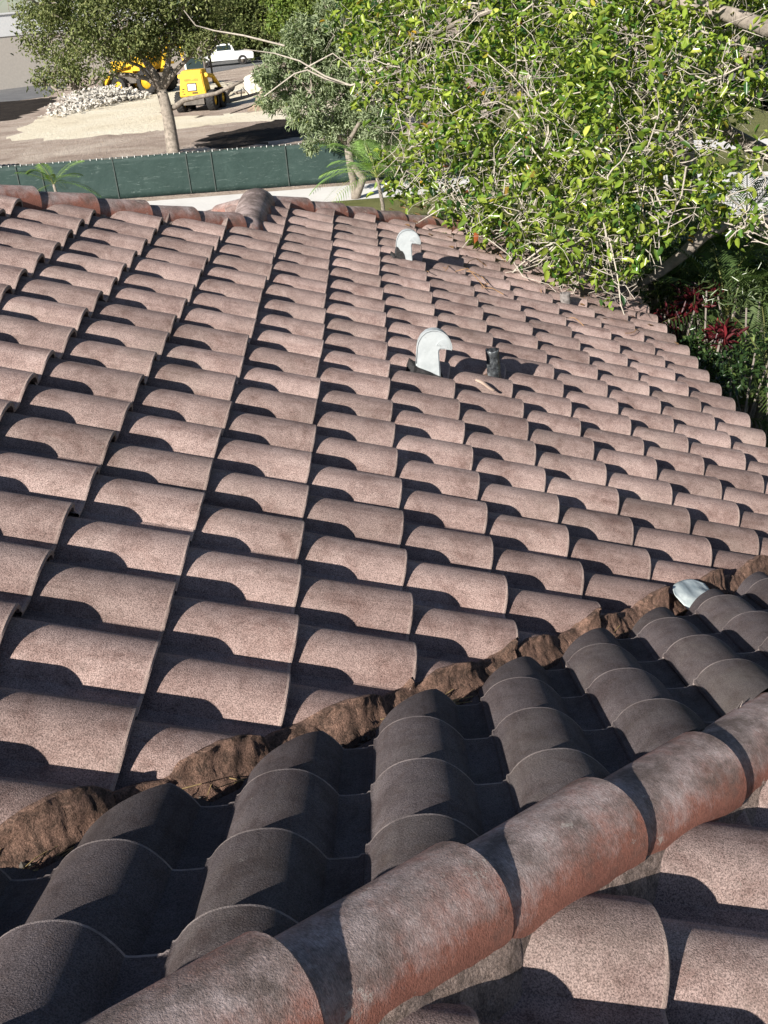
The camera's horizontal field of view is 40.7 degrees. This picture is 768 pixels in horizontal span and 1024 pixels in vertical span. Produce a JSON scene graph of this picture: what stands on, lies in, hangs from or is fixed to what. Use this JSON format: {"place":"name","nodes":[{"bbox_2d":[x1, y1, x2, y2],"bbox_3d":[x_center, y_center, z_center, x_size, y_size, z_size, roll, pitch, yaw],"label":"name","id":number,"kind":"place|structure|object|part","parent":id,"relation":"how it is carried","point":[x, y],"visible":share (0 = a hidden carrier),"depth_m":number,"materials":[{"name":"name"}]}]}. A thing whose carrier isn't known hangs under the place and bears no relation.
{"place":"outdoors","nodes":[
{"label":"outdoors","id":0,"kind":"place"},
{"bbox_2d":[0,97,56,120],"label":"dark soil","id":1,"kind":"structure","parent":0,"point":[12,110],"depth_m":71.87,"materials":[{"name":"black soil"}]},
{"bbox_2d":[0,82,66,101],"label":"grey slab","id":2,"kind":"structure","parent":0,"point":[16,94],"depth_m":84.18,"materials":[{"name":"concrete"}]},
{"bbox_2d":[0,0,202,89],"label":"white building","id":3,"kind":"structure","parent":2,"relation":"on","point":[14,71],"depth_m":91.22,"materials":[{"name":"paint"}]},
{"bbox_2d":[0,0,85,12],"label":"sky","id":4,"kind":"structure","parent":0,"point":[3,5],"materials":[{"name":"white"}]},
{"bbox_2d":[6,81,334,140],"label":"sand","id":5,"kind":"structure","parent":0,"point":[133,116],"depth_m":56.96,"materials":[{"name":"beige sand"}]},
{"bbox_2d":[97,37,184,93],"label":"backhoe","id":6,"kind":"object","parent":5,"relation":"on","point":[139,84],"visible":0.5,"depth_m":73.44,"materials":[{"name":"metal"}]},
{"bbox_2d":[225,82,234,95],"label":"log","id":7,"kind":"object","parent":5,"relation":"on","point":[230,90],"visible":0.45,"depth_m":67.04,"materials":[{"name":"wood"}]},
{"bbox_2d":[234,83,244,93],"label":"log","id":8,"kind":"object","parent":5,"relation":"on","point":[238,92],"visible":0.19,"depth_m":67.33,"materials":[{"name":"wood"}]},
{"bbox_2d":[229,88,259,102],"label":"log","id":9,"kind":"object","parent":5,"relation":"on","point":[241,97],"visible":0.91,"depth_m":62.10,"materials":[{"name":"wood"}]},
{"bbox_2d":[243,73,262,93],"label":"boulder","id":10,"kind":"object","parent":5,"relation":"on","point":[249,87],"visible":0.48,"depth_m":66.25,"materials":[{"name":"white stone"}]},
{"bbox_2d":[149,103,281,117],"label":"dirt track","id":11,"kind":"structure","parent":0,"point":[201,110],"depth_m":58.52,"materials":[{"name":"brown soil"}]},
{"bbox_2d":[174,53,230,112],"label":"loader","id":12,"kind":"object","parent":11,"relation":"on","point":[192,77],"visible":0.78,"depth_m":58.29,"materials":[{"name":"metal"}]},
{"bbox_2d":[186,57,203,69],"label":"rear window","id":13,"kind":"structure","parent":12,"relation":"in","point":[198,65],"depth_m":58.39,"materials":[{"name":"grey glass"}]},
{"bbox_2d":[247,94,284,111],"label":"tree stump","id":14,"kind":"object","parent":11,"relation":"on","point":[252,108],"visible":0.29,"depth_m":56.86,"materials":[{"name":"brown wood"}]},
{"bbox_2d":[206,39,350,72],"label":"road","id":15,"kind":"structure","parent":0,"point":[218,66],"depth_m":96.51,"materials":[{"name":"grey asphalt"}]},
{"bbox_2d":[203,43,252,67],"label":"pickup truck","id":16,"kind":"object","parent":15,"relation":"on","point":[231,53],"visible":0.67,"depth_m":95.31,"materials":[{"name":"white paint"}]},
{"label":"side window","id":17,"kind":"part","parent":16,"relation":"part of","materials":[{"name":"black glass"}]},
{"bbox_2d":[147,176,474,210],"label":"pavement","id":18,"kind":"structure","parent":0,"point":[321,194],"depth_m":32.34,"materials":[{"name":"concrete"}]},
{"bbox_2d":[0,0,767,200],"bbox_3d":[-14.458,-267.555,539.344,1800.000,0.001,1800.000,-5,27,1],"label":"ground","id":19,"kind":"structure","parent":0,"point":[31,151],"depth_m":48.60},
{"bbox_2d":[37,84,150,118],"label":"rubble","id":20,"kind":"object","parent":19,"relation":"on","point":[96,97],"visible":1,"depth_m":67.82,"materials":[{"name":"white stone"}]},
{"bbox_2d":[7,0,243,152],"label":"tree","id":21,"kind":"object","parent":19,"relation":"on","point":[140,41],"visible":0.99,"depth_m":36.82,"materials":[{"name":"green plant"}]},
{"bbox_2d":[0,138,383,198],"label":"screen fence","id":22,"kind":"object","parent":19,"relation":"on","point":[212,170],"visible":0.76,"depth_m":33.71,"materials":[{"name":"green fabric"}]},
{"bbox_2d":[212,0,284,60],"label":"tree","id":23,"kind":"object","parent":19,"relation":"on","point":[247,15],"visible":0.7,"depth_m":97.70,"materials":[{"name":"green plant"}]},
{"bbox_2d":[194,115,339,148],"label":"mulch","id":24,"kind":"object","parent":19,"relation":"on","point":[263,133],"visible":0.59,"depth_m":46.75,"materials":[{"name":"black soil"}]},
{"bbox_2d":[258,0,310,51],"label":"tree","id":25,"kind":"object","parent":19,"relation":"on","point":[276,21],"visible":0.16,"depth_m":84.61,"materials":[{"name":"green plant"}]},
{"bbox_2d":[294,17,349,72],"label":"tree","id":26,"kind":"object","parent":19,"relation":"on","point":[314,48],"visible":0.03,"depth_m":75.83,"materials":[{"name":"green plant"}]},
{"bbox_2d":[288,0,371,30],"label":"tree","id":27,"kind":"object","parent":19,"relation":"on","point":[304,6],"visible":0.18,"depth_m":79.87,"materials":[{"name":"green plant"}]},
{"bbox_2d":[374,0,440,69],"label":"tree","id":28,"kind":"object","parent":19,"relation":"on","point":[417,45],"visible":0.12,"depth_m":70.52,"materials":[{"name":"green plant"}]},
{"bbox_2d":[474,0,610,73],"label":"tree","id":29,"kind":"object","parent":19,"relation":"on","point":[545,14],"visible":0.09,"depth_m":60.57,"materials":[{"name":"green plant"}]},
{"bbox_2d":[332,80,767,276],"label":"lawn","id":30,"kind":"structure","parent":0,"point":[759,117],"depth_m":33.70,"materials":[{"name":"green plant"}]},
{"bbox_2d":[14,160,101,196],"bbox_3d":[-7.960,-7.380,25.699,2.042,2.387,1.880,-5,27,1],"label":"palm","id":31,"kind":"object","parent":30,"relation":"on","point":[48,177],"visible":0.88,"depth_m":25.35,"materials":[{"name":"green plant"}]},
{"bbox_2d":[250,0,402,198],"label":"tree","id":32,"kind":"object","parent":30,"relation":"on","point":[267,79],"visible":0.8,"depth_m":29.53,"materials":[{"name":"green plant"}]},
{"bbox_2d":[309,134,452,209],"bbox_3d":[-0.017,-7.405,24.091,3.573,2.630,3.824,-5,27,1],"label":"palm","id":33,"kind":"object","parent":30,"relation":"on","point":[365,163],"visible":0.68,"depth_m":23.68,"materials":[{"name":"green plant"}]},
{"bbox_2d":[0,185,767,1023],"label":"tiled house","id":34,"kind":"structure","parent":30,"relation":"on","point":[280,525],"depth_m":2.96,"materials":[{"name":"tile"}]},
{"bbox_2d":[0,625,626,870],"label":"pine needles","id":35,"kind":"object","parent":34,"relation":"on","point":[454,700],"visible":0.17,"depth_m":2.35,"materials":[{"name":"brown plant"}]},
{"bbox_2d":[19,592,732,868],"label":"valley gravel","id":36,"kind":"structure","parent":34,"relation":"on","point":[22,865],"depth_m":2.71,"materials":[{"name":"brown gravel"}]},
{"bbox_2d":[390,229,420,260],"bbox_3d":[0.154,-1.918,7.717,0.249,0.376,0.134,-5,27,1],"label":"roof vent","id":37,"kind":"object","parent":34,"relation":"on","point":[406,239],"visible":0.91,"depth_m":7.65,"materials":[{"name":"metal"}]},
{"bbox_2d":[406,327,452,377],"bbox_3d":[0.239,-0.790,5.510,0.255,0.384,0.134,-5,27,1],"label":"roof vent","id":38,"kind":"object","parent":34,"relation":"on","point":[431,342],"visible":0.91,"depth_m":5.45,"materials":[{"name":"metal"}]},
{"bbox_2d":[475,379,494,390],"bbox_3d":[0.546,-0.684,5.578,0.109,0.070,0.052,4,28,18],"label":"dry leaf","id":39,"kind":"object","parent":34,"relation":"on","point":[485,384],"visible":1,"depth_m":5.57,"materials":[{"name":"beige plant"}]},
{"bbox_2d":[483,347,500,377],"bbox_3d":[0.623,-0.790,5.869,0.189,0.291,0.169,-6,27,2],"label":"vent pipe","id":40,"kind":"object","parent":34,"relation":"on","point":[492,362],"visible":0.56,"depth_m":5.82,"materials":[{"name":"black metal"}]},
{"bbox_2d":[388,190,678,344],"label":"leaf litter","id":41,"kind":"object","parent":34,"relation":"on","point":[482,286],"visible":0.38,"depth_m":8.69,"materials":[{"name":"brown plant"}]},
{"bbox_2d":[557,292,570,303],"bbox_3d":[1.454,-1.654,8.294,0.199,0.216,0.192,12,31,30],"label":"vent pipe","id":42,"kind":"object","parent":34,"relation":"on","point":[564,297],"visible":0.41,"depth_m":8.24,"materials":[{"name":"grey metal"}]},
{"bbox_2d":[673,579,709,609],"bbox_3d":[1.231,0.336,4.056,0.166,0.130,0.241,19,36,39],"label":"flashing sheet","id":43,"kind":"object","parent":34,"relation":"on","point":[687,592],"visible":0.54,"depth_m":4.03,"materials":[{"name":"silver metal"}]},
{"bbox_2d":[640,1,767,75],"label":"tree","id":44,"kind":"object","parent":30,"relation":"on","point":[755,39],"visible":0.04,"depth_m":54.70,"materials":[{"name":"green plant"}]},
{"bbox_2d":[373,69,767,99],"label":"road","id":45,"kind":"structure","parent":0,"point":[734,73],"depth_m":54.58,"materials":[{"name":"grey asphalt"}]},
{"bbox_2d":[626,278,767,446],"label":"garden bed","id":46,"kind":"object","parent":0,"point":[638,289],"depth_m":18.02,"materials":[{"name":"soil"}]},
{"bbox_2d":[184,0,767,378],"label":"tree","id":47,"kind":"object","parent":46,"relation":"on","point":[595,70],"visible":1,"depth_m":9.34,"materials":[{"name":"green plant"}]},
{"bbox_2d":[542,198,767,342],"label":"palm","id":48,"kind":"object","parent":46,"relation":"on","point":[720,240],"visible":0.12,"depth_m":10.60,"materials":[{"name":"green plant"}]},
{"bbox_2d":[612,237,733,333],"bbox_3d":[2.910,-1.453,11.316,1.626,3.172,1.365,-5,27,1],"label":"shrub","id":49,"kind":"object","parent":46,"relation":"on","point":[662,300],"visible":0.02,"depth_m":10.81,"materials":[{"name":"green plant"}]},
{"bbox_2d":[594,193,767,426],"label":"palm","id":50,"kind":"object","parent":46,"relation":"on","point":[654,303],"visible":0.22,"depth_m":10.37,"materials":[{"name":"green plant"}]},
{"bbox_2d":[649,288,715,338],"bbox_3d":[2.728,-0.678,10.041,0.668,2.979,0.517,-5,27,1],"label":"red shrub","id":51,"kind":"object","parent":46,"relation":"on","point":[663,317],"visible":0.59,"depth_m":9.43,"materials":[{"name":"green plant"}]},
{"bbox_2d":[626,227,767,392],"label":"palm","id":52,"kind":"object","parent":46,"relation":"on","point":[726,310],"visible":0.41,"depth_m":9.86,"materials":[{"name":"green plant"}]},
{"bbox_2d":[668,279,734,366],"bbox_3d":[2.996,-0.803,10.189,0.790,3.023,0.496,-26,34,-35],"label":"red shrub","id":53,"kind":"object","parent":46,"relation":"on","point":[689,305],"visible":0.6,"depth_m":9.54,"materials":[{"name":"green plant"}]},
{"bbox_2d":[646,234,767,427],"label":"palm","id":54,"kind":"object","parent":46,"relation":"on","point":[721,302],"visible":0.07,"depth_m":10.54,"materials":[{"name":"green plant"}]},
{"bbox_2d":[676,324,737,377],"bbox_3d":[2.870,-0.362,9.541,0.777,2.846,0.820,-5,27,1],"label":"shrub","id":55,"kind":"object","parent":46,"relation":"on","point":[688,340],"visible":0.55,"depth_m":8.97,"materials":[{"name":"green plant"}]},
{"bbox_2d":[664,161,767,410],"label":"palm","id":56,"kind":"object","parent":46,"relation":"on","point":[740,164],"visible":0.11,"depth_m":12.50,"materials":[{"name":"green plant"}]},
{"bbox_2d":[701,315,748,395],"bbox_3d":[2.966,-0.367,9.525,0.587,2.857,0.396,-27,34,-36],"label":"red shrub","id":57,"kind":"object","parent":46,"relation":"on","point":[721,336],"visible":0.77,"depth_m":9.00,"materials":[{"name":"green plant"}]},
{"bbox_2d":[684,247,767,427],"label":"shrub","id":58,"kind":"object","parent":46,"relation":"on","point":[740,294],"visible":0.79,"depth_m":9.37,"materials":[{"name":"green plant"}]},
{"bbox_2d":[697,301,767,446],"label":"palm","id":59,"kind":"object","parent":46,"relation":"on","point":[758,421],"visible":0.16,"depth_m":9.27,"materials":[{"name":"green plant"}]},
{"bbox_2d":[709,329,767,434],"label":"shrub","id":60,"kind":"object","parent":46,"relation":"on","point":[731,376],"visible":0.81,"depth_m":8.71,"materials":[{"name":"green plant"}]},
{"bbox_2d":[657,171,767,214],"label":"driveway","id":61,"kind":"structure","parent":0,"point":[760,205],"depth_m":27.36,"materials":[{"name":"concrete"}]},
{"bbox_2d":[694,139,767,149],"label":"path","id":62,"kind":"structure","parent":0,"point":[765,141],"depth_m":34.36,"materials":[{"name":"concrete"}]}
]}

